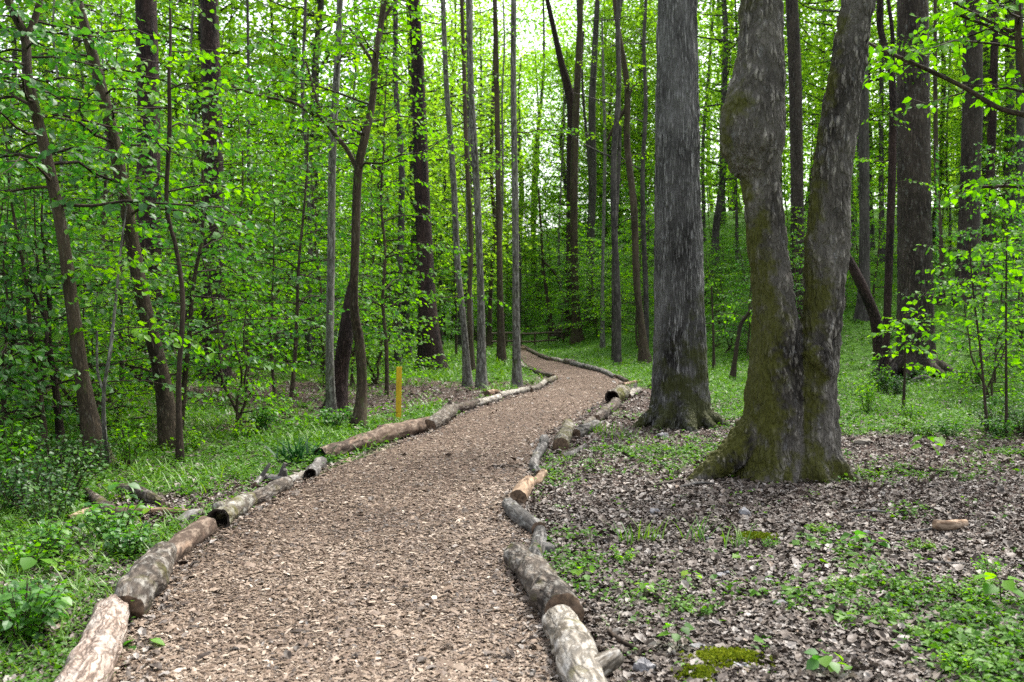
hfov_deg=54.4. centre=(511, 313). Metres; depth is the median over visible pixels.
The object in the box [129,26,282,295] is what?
forest tree
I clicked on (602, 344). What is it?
slim tree
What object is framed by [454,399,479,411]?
log
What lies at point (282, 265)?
understory sapling
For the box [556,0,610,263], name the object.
bare tree
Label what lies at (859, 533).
seedling
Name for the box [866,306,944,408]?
leafy whip
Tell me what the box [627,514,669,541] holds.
grass tuft
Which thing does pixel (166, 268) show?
understory sapling
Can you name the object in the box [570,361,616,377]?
log
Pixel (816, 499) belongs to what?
stick
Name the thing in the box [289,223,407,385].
understory sapling
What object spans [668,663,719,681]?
moss patch
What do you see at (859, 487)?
stick
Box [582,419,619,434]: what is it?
grass tuft
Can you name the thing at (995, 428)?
weed plant
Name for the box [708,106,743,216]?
understory sapling
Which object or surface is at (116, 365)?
understory sapling
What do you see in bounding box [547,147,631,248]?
understory sapling
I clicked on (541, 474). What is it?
log
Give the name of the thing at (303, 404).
weed plant
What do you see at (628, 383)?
log
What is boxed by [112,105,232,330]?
forest tree
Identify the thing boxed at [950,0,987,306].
hillside tree
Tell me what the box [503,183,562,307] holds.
understory sapling
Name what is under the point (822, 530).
weed plant
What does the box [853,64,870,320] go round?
hillside tree
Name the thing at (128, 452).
weed plant
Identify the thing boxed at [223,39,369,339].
forest tree
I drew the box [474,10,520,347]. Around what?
slim tree
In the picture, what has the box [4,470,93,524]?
weed plant
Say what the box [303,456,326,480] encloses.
hollow log
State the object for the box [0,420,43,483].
weed plant
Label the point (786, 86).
forest tree
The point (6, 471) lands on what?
weed plant
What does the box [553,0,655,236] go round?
forest tree
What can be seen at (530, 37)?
sky
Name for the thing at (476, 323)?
understory sapling
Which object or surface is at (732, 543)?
grass tuft
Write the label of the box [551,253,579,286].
understory sapling
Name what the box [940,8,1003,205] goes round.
bare tree
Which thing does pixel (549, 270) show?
understory sapling
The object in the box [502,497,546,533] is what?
log
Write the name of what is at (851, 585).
weed plant
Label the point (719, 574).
stone
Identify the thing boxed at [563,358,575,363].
log
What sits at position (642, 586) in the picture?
seedling
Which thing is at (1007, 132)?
hillside tree
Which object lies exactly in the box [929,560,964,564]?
stick
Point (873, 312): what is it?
dead tree
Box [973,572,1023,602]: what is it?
seedling
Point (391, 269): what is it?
understory sapling
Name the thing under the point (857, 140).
bare tree
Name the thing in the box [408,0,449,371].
pine tree
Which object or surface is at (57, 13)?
forest tree
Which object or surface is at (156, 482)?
grass
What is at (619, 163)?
bare tree
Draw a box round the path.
[134,344,622,681]
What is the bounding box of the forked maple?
[190,0,479,428]
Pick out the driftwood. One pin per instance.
(264, 475)
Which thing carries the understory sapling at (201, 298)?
on the ground at (304, 387)
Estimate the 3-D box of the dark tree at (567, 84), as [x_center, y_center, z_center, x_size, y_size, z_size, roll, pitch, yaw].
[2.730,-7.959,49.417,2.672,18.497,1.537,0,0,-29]
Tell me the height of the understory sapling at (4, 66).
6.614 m
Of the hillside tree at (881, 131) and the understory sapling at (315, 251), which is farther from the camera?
the hillside tree at (881, 131)
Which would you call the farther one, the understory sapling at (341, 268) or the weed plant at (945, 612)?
the understory sapling at (341, 268)
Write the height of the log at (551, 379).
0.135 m
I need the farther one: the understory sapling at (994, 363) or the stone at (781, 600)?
the understory sapling at (994, 363)
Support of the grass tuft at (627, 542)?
on the ground at (304, 387)
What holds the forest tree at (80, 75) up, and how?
on the ground at (304, 387)
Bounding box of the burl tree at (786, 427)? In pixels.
[686,0,876,484]
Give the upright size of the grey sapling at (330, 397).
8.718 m
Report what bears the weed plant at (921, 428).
on the ground at (304, 387)
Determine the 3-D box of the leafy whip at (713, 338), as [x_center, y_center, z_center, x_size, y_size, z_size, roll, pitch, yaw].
[5.340,0.413,26.750,1.669,2.477,1.642,0,0,0]
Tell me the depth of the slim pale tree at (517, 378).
21.30 m
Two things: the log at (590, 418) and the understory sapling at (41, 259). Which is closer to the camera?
the log at (590, 418)
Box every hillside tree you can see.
[785,0,804,316]
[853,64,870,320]
[878,0,885,261]
[933,0,945,304]
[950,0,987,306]
[981,0,998,277]
[999,0,1015,261]
[1014,3,1023,278]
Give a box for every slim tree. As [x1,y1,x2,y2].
[437,0,522,371]
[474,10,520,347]
[476,0,534,361]
[521,190,564,336]
[577,17,625,347]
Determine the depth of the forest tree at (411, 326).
68.65 m
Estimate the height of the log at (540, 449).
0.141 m
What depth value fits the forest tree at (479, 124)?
46.92 m
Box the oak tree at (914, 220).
[867,0,956,381]
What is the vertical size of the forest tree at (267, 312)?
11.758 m
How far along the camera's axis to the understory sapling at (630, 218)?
55.02 m
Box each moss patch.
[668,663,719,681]
[679,645,775,672]
[729,530,782,539]
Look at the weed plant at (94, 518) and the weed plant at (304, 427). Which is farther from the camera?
the weed plant at (304, 427)
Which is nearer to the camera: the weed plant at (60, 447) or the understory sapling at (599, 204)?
the weed plant at (60, 447)
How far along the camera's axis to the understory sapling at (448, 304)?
34.45 m
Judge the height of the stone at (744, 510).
0.108 m
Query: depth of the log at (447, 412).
13.83 m
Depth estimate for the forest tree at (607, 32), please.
63.34 m
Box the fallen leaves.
[0,290,1023,681]
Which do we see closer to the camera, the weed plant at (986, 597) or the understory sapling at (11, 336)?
the weed plant at (986, 597)
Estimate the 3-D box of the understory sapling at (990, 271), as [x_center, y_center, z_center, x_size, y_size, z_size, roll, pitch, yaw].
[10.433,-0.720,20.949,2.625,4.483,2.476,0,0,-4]
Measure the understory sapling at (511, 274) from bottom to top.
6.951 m
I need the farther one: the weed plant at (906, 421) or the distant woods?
the distant woods
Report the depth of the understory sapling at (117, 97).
22.46 m
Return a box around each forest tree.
[0,0,122,305]
[0,0,133,283]
[0,0,171,258]
[0,0,237,311]
[0,51,58,266]
[3,93,71,234]
[6,0,229,344]
[8,0,349,337]
[19,97,164,323]
[66,0,316,246]
[102,1,285,314]
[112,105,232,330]
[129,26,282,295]
[163,0,434,347]
[164,0,460,353]
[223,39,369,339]
[224,109,346,338]
[250,68,338,254]
[276,0,528,356]
[284,0,492,351]
[319,58,451,338]
[336,67,465,325]
[341,114,483,333]
[342,124,465,316]
[386,0,565,347]
[390,76,508,322]
[428,2,562,282]
[431,126,489,334]
[438,73,565,322]
[503,37,623,245]
[541,0,704,243]
[542,44,654,243]
[547,0,702,225]
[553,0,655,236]
[580,1,716,227]
[588,0,738,139]
[611,34,732,214]
[621,0,808,225]
[625,0,809,278]
[697,0,895,130]
[697,0,895,183]
[783,0,889,152]
[783,0,959,258]
[784,0,960,249]
[788,1,895,140]
[856,1,961,195]
[870,0,1004,247]
[872,0,1015,215]
[876,0,1016,257]
[931,0,1023,212]
[939,1,1015,152]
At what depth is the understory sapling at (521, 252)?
68.71 m
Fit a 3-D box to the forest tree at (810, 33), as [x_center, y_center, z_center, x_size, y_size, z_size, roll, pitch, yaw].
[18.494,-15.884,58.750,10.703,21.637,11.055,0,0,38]
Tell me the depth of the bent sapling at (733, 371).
23.27 m
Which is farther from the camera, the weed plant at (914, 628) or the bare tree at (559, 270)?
the bare tree at (559, 270)
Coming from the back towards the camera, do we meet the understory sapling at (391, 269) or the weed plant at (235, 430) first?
the understory sapling at (391, 269)
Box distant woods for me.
[0,0,1015,334]
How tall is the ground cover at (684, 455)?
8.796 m
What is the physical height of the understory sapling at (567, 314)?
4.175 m
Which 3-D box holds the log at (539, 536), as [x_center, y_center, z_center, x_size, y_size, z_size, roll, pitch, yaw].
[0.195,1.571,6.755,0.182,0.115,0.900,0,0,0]
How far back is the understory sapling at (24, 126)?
33.26 m
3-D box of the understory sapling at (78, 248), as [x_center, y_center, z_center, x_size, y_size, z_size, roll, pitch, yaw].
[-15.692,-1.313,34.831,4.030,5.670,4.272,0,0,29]
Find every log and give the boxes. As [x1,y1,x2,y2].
[54,594,129,681]
[114,541,176,623]
[169,516,216,566]
[207,492,257,531]
[252,477,292,505]
[288,470,308,481]
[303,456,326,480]
[314,416,429,459]
[424,400,457,431]
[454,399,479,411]
[477,394,501,405]
[484,389,501,396]
[497,386,530,397]
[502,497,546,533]
[503,542,584,621]
[510,475,535,503]
[526,347,538,355]
[526,366,554,376]
[529,383,542,391]
[529,434,548,474]
[529,525,554,556]
[534,469,547,483]
[537,353,551,360]
[540,379,546,385]
[542,604,623,681]
[546,375,557,382]
[551,357,562,362]
[552,419,574,451]
[560,443,587,457]
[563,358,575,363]
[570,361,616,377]
[572,420,600,437]
[580,416,595,423]
[593,397,621,421]
[605,385,630,402]
[617,375,628,381]
[622,380,640,385]
[628,383,641,397]
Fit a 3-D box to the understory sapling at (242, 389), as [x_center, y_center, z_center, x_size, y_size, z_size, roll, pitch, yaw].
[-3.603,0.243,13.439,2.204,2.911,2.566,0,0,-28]
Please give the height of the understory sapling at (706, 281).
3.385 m
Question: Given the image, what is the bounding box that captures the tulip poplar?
[631,0,731,433]
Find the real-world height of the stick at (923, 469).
0.025 m
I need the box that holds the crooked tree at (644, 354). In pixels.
[593,0,654,362]
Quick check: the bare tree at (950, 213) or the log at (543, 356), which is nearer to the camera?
the log at (543, 356)
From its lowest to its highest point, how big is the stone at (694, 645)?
0.047 m
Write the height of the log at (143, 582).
0.238 m
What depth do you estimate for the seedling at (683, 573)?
5.83 m
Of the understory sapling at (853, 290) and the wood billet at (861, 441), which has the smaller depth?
the wood billet at (861, 441)
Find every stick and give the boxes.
[0,628,72,647]
[491,464,518,466]
[606,628,638,649]
[616,573,631,590]
[638,479,680,490]
[678,481,714,487]
[806,491,841,502]
[843,509,898,512]
[847,480,872,497]
[859,540,885,545]
[886,468,959,473]
[894,527,932,533]
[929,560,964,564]
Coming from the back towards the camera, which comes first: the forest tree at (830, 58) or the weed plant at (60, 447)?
the forest tree at (830, 58)
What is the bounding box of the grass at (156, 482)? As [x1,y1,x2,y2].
[0,216,1023,681]
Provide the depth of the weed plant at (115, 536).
6.58 m
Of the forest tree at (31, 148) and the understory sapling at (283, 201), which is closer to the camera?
the understory sapling at (283, 201)
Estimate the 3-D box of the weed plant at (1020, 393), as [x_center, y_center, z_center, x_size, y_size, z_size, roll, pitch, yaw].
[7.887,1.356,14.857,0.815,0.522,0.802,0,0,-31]
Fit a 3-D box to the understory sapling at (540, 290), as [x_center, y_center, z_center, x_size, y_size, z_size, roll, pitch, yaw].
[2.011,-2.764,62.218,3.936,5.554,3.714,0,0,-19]
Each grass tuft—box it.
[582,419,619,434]
[597,424,653,441]
[600,518,648,544]
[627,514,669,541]
[669,512,721,541]
[721,522,755,549]
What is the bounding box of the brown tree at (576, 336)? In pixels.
[569,0,584,344]
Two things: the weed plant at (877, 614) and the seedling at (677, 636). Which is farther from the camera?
the weed plant at (877, 614)
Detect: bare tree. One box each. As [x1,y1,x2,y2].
[31,0,86,283]
[61,0,117,253]
[109,23,189,250]
[164,71,192,350]
[172,0,200,320]
[225,4,252,326]
[231,0,279,349]
[260,0,298,348]
[295,0,326,367]
[298,2,359,350]
[322,0,362,343]
[380,0,458,365]
[391,56,458,182]
[433,0,488,345]
[435,0,523,326]
[450,58,506,295]
[462,0,522,230]
[503,57,544,331]
[533,74,585,316]
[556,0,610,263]
[561,0,646,364]
[578,0,656,359]
[604,0,654,346]
[698,1,722,241]
[707,0,739,261]
[801,4,840,88]
[807,5,828,110]
[811,10,885,197]
[937,4,956,251]
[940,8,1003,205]
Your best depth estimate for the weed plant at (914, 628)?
4.88 m
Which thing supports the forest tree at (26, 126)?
on the ground at (304, 387)
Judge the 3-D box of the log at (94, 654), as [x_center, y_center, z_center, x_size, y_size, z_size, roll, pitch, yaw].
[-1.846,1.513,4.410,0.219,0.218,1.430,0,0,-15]
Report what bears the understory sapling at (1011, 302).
on the ground at (304, 387)
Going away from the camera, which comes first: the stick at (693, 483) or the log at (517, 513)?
the log at (517, 513)
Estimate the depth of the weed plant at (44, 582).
5.17 m
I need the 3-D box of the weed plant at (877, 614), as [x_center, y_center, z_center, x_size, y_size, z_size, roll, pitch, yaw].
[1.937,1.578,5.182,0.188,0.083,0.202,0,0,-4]
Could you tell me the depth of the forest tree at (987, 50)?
40.52 m
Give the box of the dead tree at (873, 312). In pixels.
[848,256,892,361]
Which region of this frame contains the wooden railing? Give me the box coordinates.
[492,329,562,346]
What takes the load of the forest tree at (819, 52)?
on the ground at (304, 387)
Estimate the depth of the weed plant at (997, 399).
16.68 m
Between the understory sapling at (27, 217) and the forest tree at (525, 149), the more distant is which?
the forest tree at (525, 149)
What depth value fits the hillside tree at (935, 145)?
32.23 m
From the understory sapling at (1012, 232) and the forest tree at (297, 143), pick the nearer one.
the understory sapling at (1012, 232)
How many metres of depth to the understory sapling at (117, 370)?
15.50 m
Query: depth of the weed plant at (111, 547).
6.53 m
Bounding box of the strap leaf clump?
[260,431,342,463]
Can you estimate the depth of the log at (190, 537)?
6.77 m
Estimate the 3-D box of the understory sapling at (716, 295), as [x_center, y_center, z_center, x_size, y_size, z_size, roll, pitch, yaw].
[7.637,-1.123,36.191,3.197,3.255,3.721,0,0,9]
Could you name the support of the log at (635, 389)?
on the ground at (304, 387)
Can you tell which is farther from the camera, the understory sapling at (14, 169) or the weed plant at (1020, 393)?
the understory sapling at (14, 169)
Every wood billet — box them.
[854,439,870,444]
[932,519,968,530]
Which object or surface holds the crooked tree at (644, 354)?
on the ground at (304, 387)
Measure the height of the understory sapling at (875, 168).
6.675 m
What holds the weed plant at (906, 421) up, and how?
on the ground at (304, 387)
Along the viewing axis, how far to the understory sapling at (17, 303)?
16.37 m
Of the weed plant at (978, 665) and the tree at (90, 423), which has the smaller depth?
the weed plant at (978, 665)
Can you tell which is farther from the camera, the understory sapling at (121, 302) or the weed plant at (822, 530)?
the understory sapling at (121, 302)
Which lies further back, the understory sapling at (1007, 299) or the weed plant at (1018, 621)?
the understory sapling at (1007, 299)
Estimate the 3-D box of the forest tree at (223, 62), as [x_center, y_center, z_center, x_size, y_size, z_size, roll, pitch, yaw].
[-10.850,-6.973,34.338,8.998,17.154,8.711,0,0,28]
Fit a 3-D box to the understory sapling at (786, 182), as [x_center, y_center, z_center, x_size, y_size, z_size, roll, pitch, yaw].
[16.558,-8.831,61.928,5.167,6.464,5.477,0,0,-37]
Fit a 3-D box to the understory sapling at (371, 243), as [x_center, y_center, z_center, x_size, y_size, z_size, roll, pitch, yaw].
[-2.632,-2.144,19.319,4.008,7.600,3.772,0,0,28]
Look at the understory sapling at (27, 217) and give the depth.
27.11 m
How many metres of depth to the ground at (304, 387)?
15.93 m
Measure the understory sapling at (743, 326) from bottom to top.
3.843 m
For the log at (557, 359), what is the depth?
31.85 m
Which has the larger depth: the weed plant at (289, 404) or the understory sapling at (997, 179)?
the understory sapling at (997, 179)
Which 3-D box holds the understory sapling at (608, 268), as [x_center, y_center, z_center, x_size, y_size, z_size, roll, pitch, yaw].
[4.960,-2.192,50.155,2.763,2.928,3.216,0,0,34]
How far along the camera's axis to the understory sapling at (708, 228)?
48.86 m
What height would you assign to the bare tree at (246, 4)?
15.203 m
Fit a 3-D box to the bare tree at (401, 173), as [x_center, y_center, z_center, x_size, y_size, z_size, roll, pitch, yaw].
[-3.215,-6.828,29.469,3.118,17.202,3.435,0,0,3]
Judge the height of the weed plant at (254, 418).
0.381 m
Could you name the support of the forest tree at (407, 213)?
on the ground at (304, 387)
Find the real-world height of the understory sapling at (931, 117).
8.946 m
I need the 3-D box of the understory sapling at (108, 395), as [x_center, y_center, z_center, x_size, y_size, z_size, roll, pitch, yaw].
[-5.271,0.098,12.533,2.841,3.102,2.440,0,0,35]
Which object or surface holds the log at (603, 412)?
on the ground at (304, 387)
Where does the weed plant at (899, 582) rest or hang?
on the ground at (304, 387)
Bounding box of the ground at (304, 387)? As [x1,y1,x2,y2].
[0,207,1023,681]
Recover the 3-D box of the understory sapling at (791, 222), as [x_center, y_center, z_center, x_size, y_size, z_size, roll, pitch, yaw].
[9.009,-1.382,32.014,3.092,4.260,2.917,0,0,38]
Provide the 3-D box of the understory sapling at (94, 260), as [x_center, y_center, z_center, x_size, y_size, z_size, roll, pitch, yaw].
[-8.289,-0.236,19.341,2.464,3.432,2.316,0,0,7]
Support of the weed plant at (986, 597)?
on the ground at (304, 387)
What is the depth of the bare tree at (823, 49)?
50.66 m
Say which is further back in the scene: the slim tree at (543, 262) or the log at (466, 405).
the slim tree at (543, 262)
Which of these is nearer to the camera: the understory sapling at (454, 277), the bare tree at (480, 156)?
the understory sapling at (454, 277)
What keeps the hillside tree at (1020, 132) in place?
on the ground at (304, 387)
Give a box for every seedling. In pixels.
[13,551,55,573]
[80,502,115,517]
[107,482,140,505]
[123,638,164,651]
[136,501,160,521]
[570,565,594,581]
[634,582,654,601]
[658,622,693,647]
[681,568,701,585]
[804,648,849,673]
[849,530,890,548]
[911,436,944,468]
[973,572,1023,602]
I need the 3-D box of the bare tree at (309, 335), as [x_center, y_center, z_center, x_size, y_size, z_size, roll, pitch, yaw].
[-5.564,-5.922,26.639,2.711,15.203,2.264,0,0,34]
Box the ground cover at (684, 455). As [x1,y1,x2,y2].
[0,213,1023,681]
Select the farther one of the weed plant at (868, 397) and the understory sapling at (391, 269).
the understory sapling at (391, 269)
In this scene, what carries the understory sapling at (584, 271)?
on the ground at (304, 387)
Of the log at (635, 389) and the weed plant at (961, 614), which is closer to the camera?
the weed plant at (961, 614)
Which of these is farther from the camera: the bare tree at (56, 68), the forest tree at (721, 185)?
the forest tree at (721, 185)
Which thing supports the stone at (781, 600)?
on the ground at (304, 387)
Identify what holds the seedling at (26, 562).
on the ground at (304, 387)
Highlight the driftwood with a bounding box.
[252,462,287,486]
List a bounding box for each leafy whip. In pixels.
[704,283,738,368]
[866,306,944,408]
[894,243,1023,435]
[935,235,1023,436]
[958,229,1023,326]
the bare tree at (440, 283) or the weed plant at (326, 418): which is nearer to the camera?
the weed plant at (326, 418)
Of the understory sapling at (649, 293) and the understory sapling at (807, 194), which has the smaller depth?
the understory sapling at (807, 194)
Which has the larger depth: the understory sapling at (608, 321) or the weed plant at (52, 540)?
the understory sapling at (608, 321)
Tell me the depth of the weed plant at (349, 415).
14.31 m
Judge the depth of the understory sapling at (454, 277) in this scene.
35.56 m
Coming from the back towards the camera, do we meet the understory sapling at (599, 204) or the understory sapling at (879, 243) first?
the understory sapling at (599, 204)
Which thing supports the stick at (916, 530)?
on the ground at (304, 387)
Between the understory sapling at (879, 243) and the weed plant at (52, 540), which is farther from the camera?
the understory sapling at (879, 243)
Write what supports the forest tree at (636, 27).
on the ground at (304, 387)
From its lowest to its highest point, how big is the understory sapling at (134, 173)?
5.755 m
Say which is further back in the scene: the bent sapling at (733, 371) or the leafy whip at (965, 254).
the bent sapling at (733, 371)
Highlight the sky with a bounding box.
[0,0,1004,253]
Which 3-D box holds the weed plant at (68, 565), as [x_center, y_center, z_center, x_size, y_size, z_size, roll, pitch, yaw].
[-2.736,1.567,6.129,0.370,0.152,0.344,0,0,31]
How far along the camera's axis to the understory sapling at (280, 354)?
26.93 m
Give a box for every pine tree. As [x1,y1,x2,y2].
[127,0,173,388]
[194,0,232,381]
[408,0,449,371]
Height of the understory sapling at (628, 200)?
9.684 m
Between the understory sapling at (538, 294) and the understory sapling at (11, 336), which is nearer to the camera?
the understory sapling at (11, 336)
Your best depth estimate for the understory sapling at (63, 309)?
13.78 m
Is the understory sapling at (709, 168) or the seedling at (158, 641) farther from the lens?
the understory sapling at (709, 168)
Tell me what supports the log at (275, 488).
on the ground at (304, 387)
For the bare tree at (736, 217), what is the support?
on the ground at (304, 387)
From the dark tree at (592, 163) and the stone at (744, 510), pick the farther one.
the dark tree at (592, 163)
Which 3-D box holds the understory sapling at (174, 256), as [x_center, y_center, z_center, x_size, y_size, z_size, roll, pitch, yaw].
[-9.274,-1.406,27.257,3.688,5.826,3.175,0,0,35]
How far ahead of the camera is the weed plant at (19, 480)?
8.00 m
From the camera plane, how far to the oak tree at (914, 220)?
22.43 m
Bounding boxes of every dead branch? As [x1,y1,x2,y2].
[50,521,86,537]
[66,507,90,519]
[84,488,148,519]
[115,483,165,506]
[148,507,188,513]
[175,508,204,523]
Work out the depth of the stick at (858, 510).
8.06 m
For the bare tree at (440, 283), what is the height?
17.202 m
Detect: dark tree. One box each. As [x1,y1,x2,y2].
[545,0,583,337]
[582,0,599,326]
[853,0,947,380]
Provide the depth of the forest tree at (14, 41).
33.65 m
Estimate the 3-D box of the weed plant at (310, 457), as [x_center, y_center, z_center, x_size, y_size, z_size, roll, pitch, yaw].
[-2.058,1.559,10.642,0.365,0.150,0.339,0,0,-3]
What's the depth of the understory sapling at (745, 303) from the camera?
34.27 m
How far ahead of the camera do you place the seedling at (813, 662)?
4.36 m
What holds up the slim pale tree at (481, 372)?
on the ground at (304, 387)
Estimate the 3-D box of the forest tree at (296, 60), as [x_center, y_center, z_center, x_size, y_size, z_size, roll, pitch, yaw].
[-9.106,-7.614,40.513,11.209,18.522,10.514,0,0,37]
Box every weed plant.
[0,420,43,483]
[0,436,27,453]
[0,443,111,500]
[0,453,72,513]
[0,456,36,512]
[0,532,65,570]
[0,576,74,644]
[0,577,31,619]
[0,591,43,636]
[0,603,59,644]
[3,429,38,449]
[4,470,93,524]
[9,573,72,617]
[10,538,61,556]
[13,427,98,473]
[15,517,78,553]
[24,427,70,439]
[25,536,94,560]
[41,552,105,576]
[56,435,122,472]
[76,501,146,540]
[95,535,161,559]
[102,522,159,555]
[107,419,149,467]
[170,427,206,450]
[184,429,199,441]
[217,376,233,386]
[229,418,258,438]
[242,406,281,431]
[270,398,293,411]
[294,401,313,407]
[294,425,313,431]
[302,452,336,463]
[315,376,324,386]
[315,406,351,428]
[343,404,371,420]
[610,544,638,561]
[672,596,724,616]
[761,536,780,546]
[804,522,840,535]
[818,575,866,592]
[849,379,880,412]
[861,604,899,620]
[869,364,894,393]
[871,370,917,395]
[872,570,923,592]
[883,583,944,609]
[888,418,911,425]
[897,402,926,417]
[901,537,935,549]
[904,424,940,436]
[904,622,956,640]
[911,368,930,375]
[929,417,964,437]
[929,578,982,599]
[931,647,982,673]
[932,603,966,616]
[932,629,976,643]
[940,640,990,657]
[947,650,989,669]
[949,604,1008,624]
[953,583,999,607]
[955,361,970,382]
[958,637,995,654]
[963,364,984,388]
[963,393,1023,430]
[963,573,1003,587]
[971,552,1006,573]
[973,648,1023,675]
[979,417,1017,437]
[986,394,1003,406]
[988,623,1023,645]
[996,402,1023,435]
[1010,615,1023,628]
[1011,387,1023,404]
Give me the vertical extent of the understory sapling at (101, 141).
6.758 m
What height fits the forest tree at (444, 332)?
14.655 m
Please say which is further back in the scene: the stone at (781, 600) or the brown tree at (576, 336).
the brown tree at (576, 336)
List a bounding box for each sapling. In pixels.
[0,0,237,361]
[0,0,256,450]
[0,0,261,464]
[0,3,100,295]
[0,62,99,337]
[0,86,76,252]
[0,88,228,451]
[0,99,37,291]
[0,110,275,418]
[0,123,37,304]
[0,142,54,288]
[0,148,62,440]
[0,150,142,429]
[0,158,118,400]
[0,172,148,411]
[0,173,121,449]
[0,176,89,352]
[0,192,161,447]
[0,197,195,434]
[0,242,56,402]
[0,245,185,437]
[1,196,58,306]
[4,240,158,397]
[10,215,96,385]
[14,31,373,428]
[19,152,92,253]
[25,214,169,362]
[28,223,61,350]
[29,99,183,336]
[29,200,130,311]
[40,0,289,462]
[46,132,135,357]
[48,240,190,405]
[59,255,223,390]
[67,141,133,298]
[81,172,182,351]
[88,132,244,354]
[106,117,287,329]
[107,112,309,341]
[113,122,292,360]
[115,80,363,388]
[121,161,235,343]
[126,191,262,339]
[156,230,324,432]
[182,97,316,348]
[184,138,355,395]
[189,32,412,398]
[198,278,263,361]
[224,183,293,345]
[225,115,361,357]
[228,128,406,377]
[240,172,404,373]
[246,263,325,365]
[255,197,322,346]
[263,136,397,355]
[281,0,418,415]
[283,0,510,394]
[284,179,417,355]
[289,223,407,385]
[294,151,457,359]
[300,265,461,384]
[312,165,411,335]
[322,169,458,354]
[339,177,467,346]
[386,143,527,354]
[389,218,491,343]
[411,245,494,339]
[437,150,537,334]
[443,275,496,342]
[446,240,511,328]
[454,292,496,339]
[473,253,533,335]
[473,285,511,331]
[475,224,542,326]
[493,206,545,304]
[493,272,554,332]
[503,151,582,273]
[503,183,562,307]
[510,224,564,308]
[520,202,611,342]
[521,221,564,305]
[522,273,562,327]
[528,129,601,226]
[532,273,565,313]
[541,255,599,335]
[546,237,628,336]
[547,119,647,254]
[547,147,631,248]
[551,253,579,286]
[553,218,605,299]
[554,159,624,243]
[554,202,610,276]
[557,149,610,242]
[563,237,611,308]
[569,248,631,314]
[570,229,642,318]
[582,204,654,347]
[585,81,714,206]
[585,280,633,332]
[594,157,715,315]
[594,244,627,287]
[595,140,654,233]
[598,234,626,270]
[600,226,641,305]
[604,230,639,276]
[607,183,653,257]
[618,188,654,252]
[618,198,647,250]
[622,193,654,273]
[623,252,653,295]
[632,269,704,319]
[699,102,738,215]
[701,187,741,249]
[703,128,806,245]
[703,224,747,273]
[703,229,740,304]
[703,243,750,323]
[705,297,751,354]
[705,303,736,346]
[706,234,751,355]
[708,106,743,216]
[711,223,750,284]
[712,300,752,379]
[714,118,807,214]
[733,126,815,220]
[735,204,806,325]
[735,273,751,328]
[744,231,847,318]
[781,167,810,236]
[782,61,857,213]
[786,127,883,288]
[806,121,896,223]
[845,164,935,299]
[845,250,883,307]
[847,151,896,275]
[853,37,958,200]
[853,75,980,219]
[872,119,896,210]
[877,78,961,172]
[877,294,895,338]
[884,38,1016,220]
[894,122,1001,247]
[895,108,981,236]
[895,131,1023,384]
[917,269,1023,400]
[931,82,1003,178]
[933,171,1023,381]
[946,106,1015,231]
[953,213,1023,364]
[966,223,1023,350]
[978,221,1023,324]
[980,175,1023,323]
[980,178,1015,267]
[999,294,1023,376]
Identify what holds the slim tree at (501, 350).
on the ground at (304, 387)
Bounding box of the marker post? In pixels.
[396,367,401,419]
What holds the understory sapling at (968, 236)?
on the ground at (304, 387)
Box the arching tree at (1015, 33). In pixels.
[862,0,1023,217]
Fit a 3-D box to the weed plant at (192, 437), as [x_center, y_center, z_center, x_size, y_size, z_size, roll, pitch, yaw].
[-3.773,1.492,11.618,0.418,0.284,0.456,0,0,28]
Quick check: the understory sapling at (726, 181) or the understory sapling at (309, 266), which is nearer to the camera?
the understory sapling at (309, 266)
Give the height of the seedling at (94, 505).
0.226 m
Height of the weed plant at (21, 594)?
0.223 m
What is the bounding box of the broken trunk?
[321,279,352,411]
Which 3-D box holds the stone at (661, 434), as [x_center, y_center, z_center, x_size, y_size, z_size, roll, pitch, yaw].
[1.927,1.584,12.738,0.175,0.118,0.151,0,0,0]
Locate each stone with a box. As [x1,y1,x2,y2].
[632,657,655,673]
[649,508,659,514]
[656,432,668,436]
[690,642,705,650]
[716,572,726,578]
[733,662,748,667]
[739,507,751,516]
[771,599,787,604]
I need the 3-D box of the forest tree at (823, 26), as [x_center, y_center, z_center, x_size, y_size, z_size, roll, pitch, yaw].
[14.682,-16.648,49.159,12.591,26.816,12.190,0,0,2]
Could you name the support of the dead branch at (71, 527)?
on the ground at (304, 387)
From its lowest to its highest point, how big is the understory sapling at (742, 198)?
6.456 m
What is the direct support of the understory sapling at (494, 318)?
on the ground at (304, 387)
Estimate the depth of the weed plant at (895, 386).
18.77 m
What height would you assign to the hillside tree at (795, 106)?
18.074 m
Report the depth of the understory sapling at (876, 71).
44.29 m
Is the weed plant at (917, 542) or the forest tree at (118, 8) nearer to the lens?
the weed plant at (917, 542)
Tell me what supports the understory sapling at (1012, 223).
on the ground at (304, 387)
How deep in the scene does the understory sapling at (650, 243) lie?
47.41 m
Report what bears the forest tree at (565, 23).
on the ground at (304, 387)
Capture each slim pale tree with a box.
[404,0,500,386]
[421,0,524,388]
[463,0,592,386]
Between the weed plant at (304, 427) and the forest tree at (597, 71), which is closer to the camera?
the weed plant at (304, 427)
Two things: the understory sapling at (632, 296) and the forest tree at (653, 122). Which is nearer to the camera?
the understory sapling at (632, 296)
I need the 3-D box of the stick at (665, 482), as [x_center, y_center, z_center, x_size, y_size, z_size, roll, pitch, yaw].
[1.366,1.589,9.238,0.042,0.028,0.697,0,0,42]
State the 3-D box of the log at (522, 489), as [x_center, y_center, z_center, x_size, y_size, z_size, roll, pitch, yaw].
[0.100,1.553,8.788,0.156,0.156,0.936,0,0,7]
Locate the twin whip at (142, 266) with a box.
[32,205,214,463]

